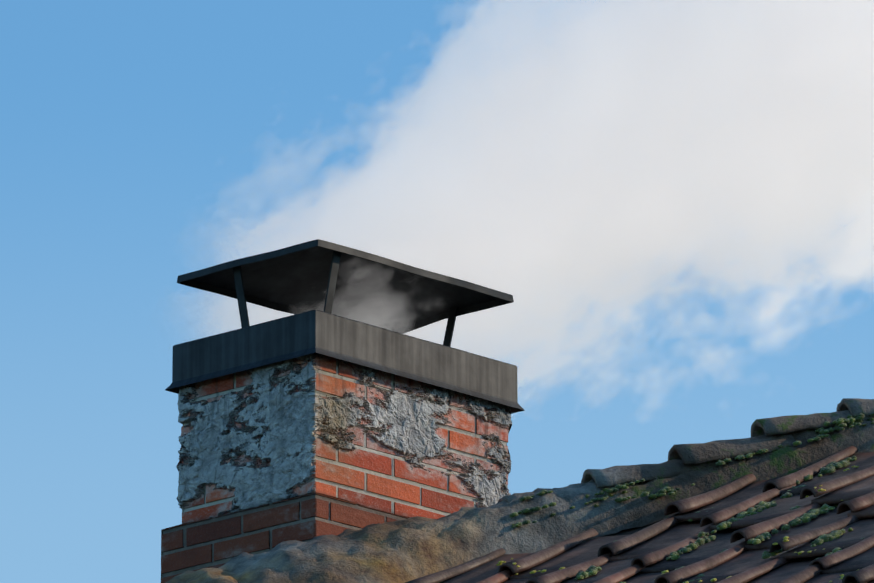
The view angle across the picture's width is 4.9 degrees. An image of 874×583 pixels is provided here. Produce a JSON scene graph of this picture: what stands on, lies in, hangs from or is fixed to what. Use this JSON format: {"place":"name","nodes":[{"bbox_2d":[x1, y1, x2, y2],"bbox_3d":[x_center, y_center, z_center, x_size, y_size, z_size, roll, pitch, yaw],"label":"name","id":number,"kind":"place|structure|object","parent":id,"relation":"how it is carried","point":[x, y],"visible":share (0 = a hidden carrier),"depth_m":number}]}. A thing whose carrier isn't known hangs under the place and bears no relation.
{"place":"outdoors","nodes":[
{"label":"outdoors","id":0,"kind":"place"},
{"bbox_2d":[0,0,873,582],"label":"sky","id":1,"kind":"structure","parent":0,"point":[672,200]},
{"label":"ground","id":2,"kind":"structure","parent":0,"visible":0},
{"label":"house walls","id":3,"kind":"object","parent":2,"relation":"on","visible":0},
{"bbox_2d":[576,504,831,581],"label":"roof deck","id":4,"kind":"structure","parent":3,"relation":"on","point":[629,531],"depth_m":29.73},
{"bbox_2d":[161,492,409,582],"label":"chimney base","id":5,"kind":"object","parent":4,"relation":"on","point":[218,541],"depth_m":29.76},
{"bbox_2d":[176,352,511,523],"bbox_3d":[-0.270,0.500,30.200,0.540,0.478,0.820,-14,-21,41],"label":"chimney shaft","id":6,"kind":"object","parent":5,"relation":"on","point":[333,427],"visible":0.79,"depth_m":29.94},
{"bbox_2d":[165,309,524,413],"bbox_3d":[-0.270,0.255,30.269,0.618,0.138,0.897,-14,-21,41],"label":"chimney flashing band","id":7,"kind":"object","parent":6,"relation":"on","point":[334,336],"visible":0.62,"depth_m":30.02},
{"bbox_2d":[233,251,457,346],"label":"support posts","id":8,"kind":"object","parent":7,"relation":"on","point":[241,297],"visible":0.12,"depth_m":30.09},
{"bbox_2d":[177,239,513,333],"bbox_3d":[-0.255,-0.052,30.371,0.584,0.126,0.888,-14,-21,41],"label":"chimney cap","id":9,"kind":"object","parent":8,"relation":"on","point":[287,279],"visible":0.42,"depth_m":30.48},
{"bbox_2d":[166,420,873,582],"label":"mortar bed","id":10,"kind":"object","parent":4,"relation":"on","point":[405,550],"visible":0.65,"depth_m":29.57},
{"bbox_2d":[498,398,873,502],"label":"hip tiles","id":11,"kind":"object","parent":10,"relation":"on","point":[682,458],"visible":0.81,"depth_m":29.89},
{"bbox_2d":[405,446,873,582],"bbox_3d":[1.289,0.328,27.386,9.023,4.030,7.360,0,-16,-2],"label":"roof tiles","id":12,"kind":"object","parent":4,"relation":"on","point":[747,559],"visible":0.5,"depth_m":28.95},
{"bbox_2d":[496,465,858,582],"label":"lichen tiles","id":13,"kind":"object","parent":4,"relation":"on","point":[785,538],"visible":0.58,"depth_m":28.89},
{"bbox_2d":[509,413,873,582],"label":"moss","id":14,"kind":"object","parent":4,"relation":"on","point":[831,467],"visible":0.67,"depth_m":29.46}
]}

